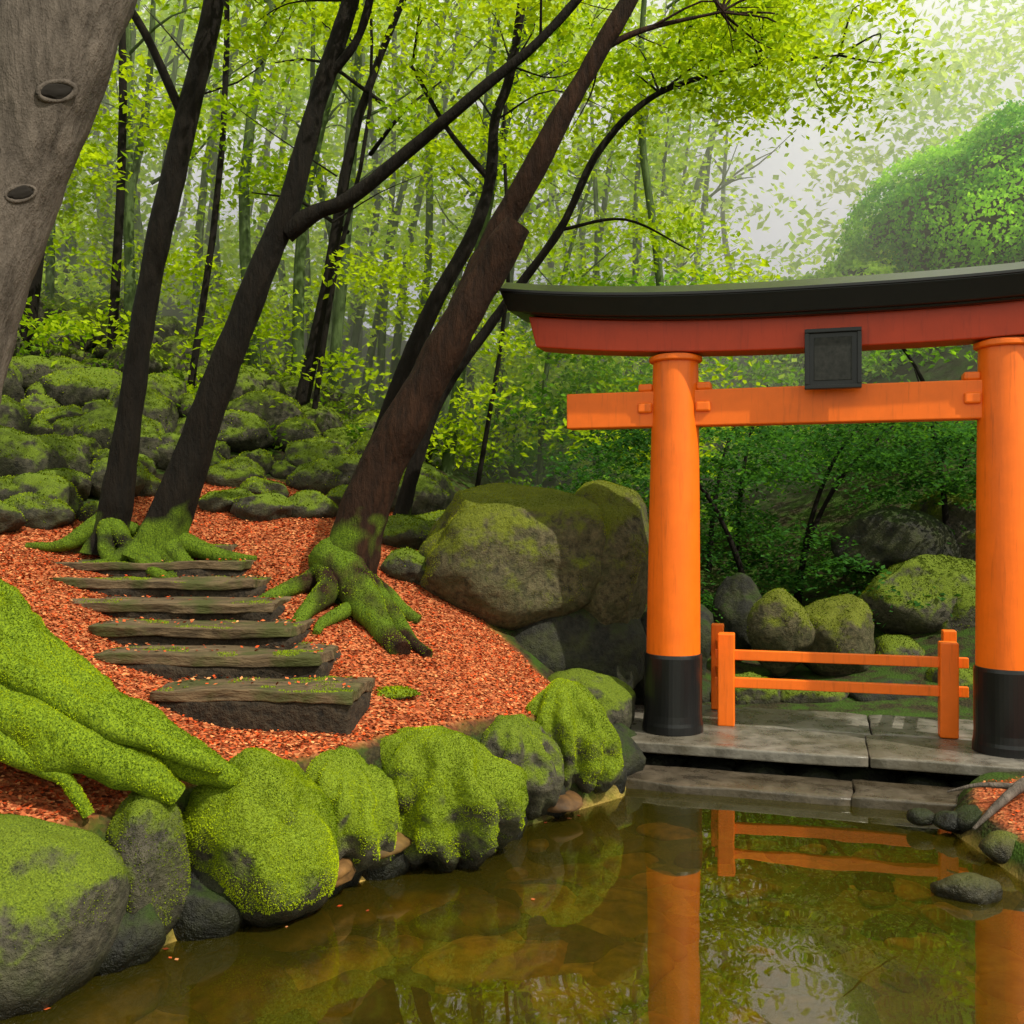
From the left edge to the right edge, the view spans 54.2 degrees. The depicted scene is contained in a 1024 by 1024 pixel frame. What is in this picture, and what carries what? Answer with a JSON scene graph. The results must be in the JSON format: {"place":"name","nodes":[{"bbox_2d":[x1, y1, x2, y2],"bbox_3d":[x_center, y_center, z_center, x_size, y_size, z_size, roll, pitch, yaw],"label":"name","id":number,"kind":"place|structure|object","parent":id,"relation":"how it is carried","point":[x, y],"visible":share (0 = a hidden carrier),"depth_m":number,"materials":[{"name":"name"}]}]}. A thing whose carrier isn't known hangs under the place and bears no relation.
{"place":"outdoors","nodes":[
{"label":"outdoors","id":0,"kind":"place"},
{"bbox_2d":[0,241,1023,1023],"bbox_3d":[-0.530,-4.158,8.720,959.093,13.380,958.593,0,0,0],"label":"ground","id":1,"kind":"structure","parent":0,"point":[694,987],"depth_m":7.08,"materials":[{"name":"soil"}]},
{"bbox_2d":[0,475,16,500],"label":"mossy boulder","id":2,"kind":"object","parent":1,"relation":"on","point":[8,487],"visible":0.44,"depth_m":9.92,"materials":[{"name":"green plant"}]},
{"bbox_2d":[0,500,26,533],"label":"mossy boulder","id":3,"kind":"object","parent":1,"relation":"on","point":[12,519],"visible":0.98,"depth_m":9.41,"materials":[{"name":"grey stone"}]},
{"bbox_2d":[2,491,75,529],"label":"mossy boulder","id":4,"kind":"object","parent":1,"relation":"on","point":[43,512],"visible":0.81,"depth_m":9.75,"materials":[{"name":"green plant"}]},
{"bbox_2d":[36,434,90,474],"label":"mossy boulder","id":5,"kind":"object","parent":1,"relation":"on","point":[71,454],"visible":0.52,"depth_m":11.13,"materials":[{"name":"green plant"}]},
{"bbox_2d":[36,467,91,499],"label":"mossy boulder","id":6,"kind":"object","parent":1,"relation":"on","point":[81,481],"visible":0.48,"depth_m":10.49,"materials":[{"name":"green plant"}]},
{"bbox_2d":[0,813,128,1023],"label":"mossy boulder","id":7,"kind":"object","parent":1,"relation":"on","point":[64,894],"visible":0.99,"depth_m":4.47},
{"bbox_2d":[77,500,98,521],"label":"mossy boulder","id":8,"kind":"object","parent":1,"relation":"on","point":[87,511],"visible":0.42,"depth_m":10.05,"materials":[{"name":"green plant"}]},
{"bbox_2d":[0,0,240,818],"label":"old beech tree","id":9,"kind":"object","parent":1,"relation":"on","point":[66,712],"visible":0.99,"depth_m":5.19,"materials":[{"name":"grey plant"}]},
{"bbox_2d":[138,470,160,496],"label":"mossy boulder","id":10,"kind":"object","parent":1,"relation":"on","point":[152,484],"visible":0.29,"depth_m":11.05,"materials":[{"name":"green plant"}]},
{"bbox_2d":[50,544,374,734],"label":"stone steps","id":11,"kind":"structure","parent":1,"relation":"on","point":[263,701],"depth_m":7.31,"materials":[{"name":"stone"}]},
{"bbox_2d":[25,0,403,577],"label":"maple tree","id":12,"kind":"object","parent":1,"relation":"on","point":[107,528],"visible":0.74,"depth_m":9.40,"materials":[{"name":"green plant"}]},
{"bbox_2d":[198,487,254,512],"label":"mossy boulder","id":13,"kind":"object","parent":1,"relation":"on","point":[217,501],"visible":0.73,"depth_m":10.75,"materials":[{"name":"green plant"}]},
{"bbox_2d":[0,293,456,518],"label":"hillside rocks","id":14,"kind":"object","parent":1,"relation":"on","point":[71,394],"visible":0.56,"depth_m":13.32,"materials":[{"name":"green stone"}]},
{"bbox_2d":[205,455,266,487],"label":"mossy boulder","id":15,"kind":"object","parent":1,"relation":"on","point":[235,471],"visible":0.77,"depth_m":11.96,"materials":[{"name":"green plant"}]},
{"bbox_2d":[182,747,338,928],"bbox_3d":[-1.395,1.781,5.532,0.898,0.975,0.861,0,0,0],"label":"mossy boulder","id":16,"kind":"object","parent":1,"relation":"on","point":[261,838],"visible":0.92,"depth_m":5.24,"materials":[{"name":"green plant"}]},
{"bbox_2d":[230,492,293,521],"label":"mossy boulder","id":17,"kind":"object","parent":1,"relation":"on","point":[266,506],"visible":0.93,"depth_m":10.48,"materials":[{"name":"stone"}]},
{"bbox_2d":[239,476,288,497],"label":"mossy boulder","id":18,"kind":"object","parent":1,"relation":"on","point":[255,485],"visible":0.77,"depth_m":11.47,"materials":[{"name":"green plant"}]},
{"bbox_2d":[289,489,337,518],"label":"mossy boulder","id":19,"kind":"object","parent":1,"relation":"on","point":[308,503],"visible":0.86,"depth_m":10.73,"materials":[{"name":"green stone"}]},
{"bbox_2d":[285,458,343,494],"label":"mossy boulder","id":20,"kind":"object","parent":1,"relation":"on","point":[323,476],"visible":0.72,"depth_m":12.28,"materials":[{"name":"green plant"}]},
{"bbox_2d":[327,484,347,506],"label":"mossy boulder","id":21,"kind":"object","parent":1,"relation":"on","point":[335,494],"visible":0.29,"depth_m":11.40,"materials":[{"name":"green plant"}]},
{"bbox_2d":[89,0,620,576],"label":"maple tree","id":22,"kind":"object","parent":1,"relation":"on","point":[161,534],"visible":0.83,"depth_m":9.20,"materials":[{"name":"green plant"}]},
{"bbox_2d":[90,723,645,985],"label":"bank stones","id":23,"kind":"object","parent":1,"relation":"on","point":[210,919],"visible":0.16,"depth_m":5.15,"materials":[{"name":"grey stone"}]},
{"bbox_2d":[373,685,420,699],"bbox_3d":[-0.844,1.270,7.048,0.415,0.100,0.226,0,0,0],"label":"moss patch","id":24,"kind":"object","parent":1,"relation":"on","point":[397,692],"visible":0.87,"depth_m":6.99,"materials":[{"name":"green plant"}]},
{"bbox_2d":[380,546,425,584],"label":"mossy boulder","id":25,"kind":"object","parent":1,"relation":"on","point":[408,564],"visible":0.68,"depth_m":9.48,"materials":[{"name":"stone"}]},
{"bbox_2d":[381,513,435,549],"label":"mossy boulder","id":26,"kind":"object","parent":1,"relation":"on","point":[404,531],"visible":0.62,"depth_m":10.15,"materials":[{"name":"green plant"}]},
{"bbox_2d":[417,509,444,520],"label":"mossy boulder","id":27,"kind":"object","parent":1,"relation":"on","point":[435,515],"visible":0.19,"depth_m":10.76,"materials":[{"name":"green plant"}]},
{"bbox_2d":[359,0,657,434],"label":"maple tree","id":28,"kind":"object","parent":1,"relation":"on","point":[427,318],"visible":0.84,"depth_m":10.95,"materials":[{"name":"green plant"}]},
{"bbox_2d":[0,479,1023,1009],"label":"fallen leaves","id":29,"kind":"object","parent":1,"relation":"on","point":[316,639],"visible":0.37,"depth_m":7.78,"materials":[{"name":"orange plant"}]},
{"bbox_2d":[418,483,606,629],"bbox_3d":[0.040,0.416,9.911,2.092,1.428,1.290,0,0,-16],"label":"mossy boulder","id":30,"kind":"object","parent":1,"relation":"on","point":[509,556],"visible":0.93,"depth_m":9.37,"materials":[{"name":"stone"}]},
{"bbox_2d":[15,0,1023,627],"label":"forest trees","id":31,"kind":"object","parent":1,"relation":"on","point":[341,268],"visible":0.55,"depth_m":18.34,"materials":[{"name":"green plant"}]},
{"bbox_2d":[41,790,1023,1023],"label":"pond bed stones","id":32,"kind":"object","parent":1,"relation":"on","point":[562,954],"visible":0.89,"depth_m":5.42,"materials":[{"name":"brown stone"}]},
{"bbox_2d":[259,0,863,657],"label":"maple tree","id":33,"kind":"object","parent":1,"relation":"on","point":[343,560],"visible":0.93,"depth_m":8.70,"materials":[{"name":"brown plant"}]},
{"bbox_2d":[512,608,646,688],"bbox_3d":[0.389,1.371,9.919,1.923,1.395,1.215,0,0,0],"label":"dark boulder","id":34,"kind":"object","parent":1,"relation":"on","point":[582,638],"visible":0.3,"depth_m":9.47,"materials":[{"name":"grey stone"}]},
{"bbox_2d":[574,480,648,624],"bbox_3d":[0.870,0.464,10.149,1.111,1.590,1.198,0,0,21],"label":"mossy boulder","id":35,"kind":"object","parent":34,"relation":"on","point":[620,593],"visible":0.51,"depth_m":9.66,"materials":[{"name":"grey stone"}]},
{"bbox_2d":[548,668,635,727],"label":"mossy boulder","id":36,"kind":"object","parent":1,"relation":"on","point":[615,697],"visible":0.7,"depth_m":8.82,"materials":[{"name":"green plant"}]},
{"bbox_2d":[633,607,646,704],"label":"dark boulder","id":37,"kind":"object","parent":1,"relation":"on","point":[638,689],"visible":0.03,"depth_m":10.03,"materials":[{"name":"grey stone"}]},
{"bbox_2d":[392,0,962,515],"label":"maple tree","id":38,"kind":"object","parent":1,"relation":"on","point":[404,502],"visible":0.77,"depth_m":10.43,"materials":[{"name":"green plant"}]},
{"bbox_2d":[700,603,712,674],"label":"garden rock","id":39,"kind":"object","parent":1,"relation":"on","point":[706,618],"visible":0.17,"depth_m":12.04,"materials":[{"name":"grey stone"}]},
{"bbox_2d":[702,680,710,702],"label":"garden rock","id":40,"kind":"object","parent":1,"relation":"on","point":[706,690],"visible":0.04,"depth_m":10.97,"materials":[{"name":"stone"}]},
{"bbox_2d":[712,573,761,649],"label":"garden rock","id":41,"kind":"object","parent":1,"relation":"on","point":[737,596],"visible":0.62,"depth_m":12.64,"materials":[{"name":"grey stone"}]},
{"bbox_2d":[710,671,779,704],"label":"garden rock","id":42,"kind":"object","parent":1,"relation":"on","point":[754,696],"visible":0.3,"depth_m":10.74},
{"bbox_2d":[746,588,815,676],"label":"garden rock","id":43,"kind":"object","parent":1,"relation":"on","point":[778,619],"visible":0.96,"depth_m":11.79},
{"bbox_2d":[780,679,848,702],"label":"garden rock","id":44,"kind":"object","parent":1,"relation":"on","point":[793,696],"visible":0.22,"depth_m":10.74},
{"bbox_2d":[625,705,1023,813],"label":"stone platform","id":45,"kind":"structure","parent":1,"relation":"on","point":[853,744],"depth_m":8.12,"materials":[{"name":"grey stone"}]},
{"bbox_2d":[499,262,1023,758],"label":"torii gate","id":46,"kind":"structure","parent":45,"relation":"on","point":[831,328],"depth_m":8.41,"materials":[{"name":"orange paint"}]},
{"bbox_2d":[711,623,968,738],"bbox_3d":[2.949,1.519,9.215,2.233,0.838,0.885,0,0,15],"label":"wooden railing","id":47,"kind":"object","parent":45,"relation":"on","point":[948,662],"visible":1,"depth_m":8.84,"materials":[{"name":"orange wood"}]},
{"bbox_2d":[801,593,874,675],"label":"garden rock","id":48,"kind":"object","parent":1,"relation":"on","point":[842,623],"visible":0.88,"depth_m":11.74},
{"bbox_2d":[759,240,932,385],"bbox_3d":[7.690,-4.265,23.011,4.279,3.745,4.927,0,0,-27],"label":"rounded shrub","id":49,"kind":"object","parent":1,"relation":"on","point":[870,267],"visible":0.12,"depth_m":21.71,"materials":[{"name":"green plant"}]},
{"bbox_2d":[840,211,878,257],"bbox_3d":[9.578,-5.970,24.515,3.322,3.285,3.068,0,0,0],"label":"rounded shrub","id":50,"kind":"object","parent":1,"relation":"on","point":[866,228],"depth_m":24.08,"materials":[{"name":"green plant"}]},
{"bbox_2d":[849,678,927,701],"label":"garden rock","id":51,"kind":"object","parent":1,"relation":"on","point":[863,697],"visible":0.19,"depth_m":10.72,"materials":[{"name":"stone"}]},
{"bbox_2d":[874,634,925,655],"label":"garden rock","id":52,"kind":"object","parent":1,"relation":"on","point":[889,644],"visible":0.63,"depth_m":11.98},
{"bbox_2d":[858,554,975,634],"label":"garden rock","id":53,"kind":"object","parent":1,"relation":"on","point":[916,577],"visible":0.78,"depth_m":12.61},
{"bbox_2d":[831,506,961,574],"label":"garden rock","id":54,"kind":"object","parent":53,"relation":"on","point":[887,537],"visible":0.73,"depth_m":13.23,"materials":[{"name":"grey stone"}]},
{"bbox_2d":[833,97,1023,275],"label":"rounded shrub","id":55,"kind":"object","parent":1,"relation":"on","point":[961,205],"visible":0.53,"depth_m":20.22,"materials":[{"name":"green plant"}]},
{"bbox_2d":[910,491,975,560],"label":"garden rock","id":56,"kind":"object","parent":1,"relation":"on","point":[962,516],"visible":0.19,"depth_m":13.72,"materials":[{"name":"grey stone"}]},
{"bbox_2d":[925,667,972,685],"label":"garden rock","id":57,"kind":"object","parent":1,"relation":"on","point":[965,676],"visible":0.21,"depth_m":10.96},
{"bbox_2d":[936,588,975,632],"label":"garden rock","id":58,"kind":"object","parent":1,"relation":"on","point":[963,615],"visible":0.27,"depth_m":12.32,"materials":[{"name":"green stone"}]},
{"bbox_2d":[947,777,1023,829],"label":"root","id":59,"kind":"object","parent":1,"relation":"on","point":[1012,791],"visible":1,"depth_m":6.71,"materials":[{"name":"grey plant"}]},
{"bbox_2d":[56,0,1023,353],"label":"sky","id":60,"kind":"structure","parent":0,"point":[771,166],"materials":[{"name":"white"}]},
{"label":"pond water","id":61,"kind":"structure","parent":0,"visible":0},
{"bbox_2d":[106,791,190,934],"bbox_3d":[-1.862,1.814,5.080,0.407,0.838,0.484,0,0,0],"label":"mossy boulder","id":62,"kind":"object","parent":61,"relation":"in","point":[146,838],"visible":0.75,"depth_m":4.98,"materials":[{"name":"grey stone"}]},
{"bbox_2d":[306,745,399,875],"bbox_3d":[-1.017,1.804,6.006,0.712,0.749,0.715,0,0,0],"label":"mossy boulder","id":63,"kind":"object","parent":61,"relation":"in","point":[358,791],"visible":0.73,"depth_m":5.83,"materials":[{"name":"green plant"}]},
{"bbox_2d":[380,725,528,880],"bbox_3d":[-0.484,1.845,6.411,1.188,0.972,0.915,0,0,0],"label":"mossy boulder","id":64,"kind":"object","parent":61,"relation":"in","point":[463,799],"visible":0.76,"depth_m":6.11,"materials":[{"name":"green plant"}]},
{"bbox_2d":[480,713,564,820],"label":"mossy boulder","id":65,"kind":"object","parent":61,"relation":"in","point":[530,747],"visible":0.66,"depth_m":6.92,"materials":[{"name":"green plant"}]},
{"bbox_2d":[525,678,623,793],"bbox_3d":[0.397,1.719,7.660,0.892,0.924,0.856,0,0,0],"label":"mossy boulder","id":66,"kind":"object","parent":61,"relation":"in","point":[572,719],"visible":0.81,"depth_m":7.36,"materials":[{"name":"green plant"}]},
{"bbox_2d":[906,808,933,825],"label":"shore stone","id":67,"kind":"object","parent":61,"relation":"on","point":[920,816],"visible":0.98,"depth_m":6.89,"materials":[{"name":"grey stone"}]},
{"bbox_2d":[933,810,959,832],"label":"shore stone","id":68,"kind":"object","parent":61,"relation":"on","point":[945,820],"visible":0.84,"depth_m":6.79,"materials":[{"name":"grey stone"}]},
{"bbox_2d":[930,872,1002,910],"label":"shore stone","id":69,"kind":"object","parent":61,"relation":"in","point":[970,891],"visible":1,"depth_m":5.66,"materials":[{"name":"grey stone"}]},
{"bbox_2d":[955,805,982,834],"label":"shore stone","id":70,"kind":"object","parent":61,"relation":"in","point":[968,817],"visible":0.41,"depth_m":6.74,"materials":[{"name":"grey stone"}]},
{"bbox_2d":[978,830,1017,863],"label":"shore stone","id":71,"kind":"object","parent":61,"relation":"in","point":[996,846],"visible":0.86,"depth_m":6.24,"materials":[{"name":"grey stone"}]}
]}

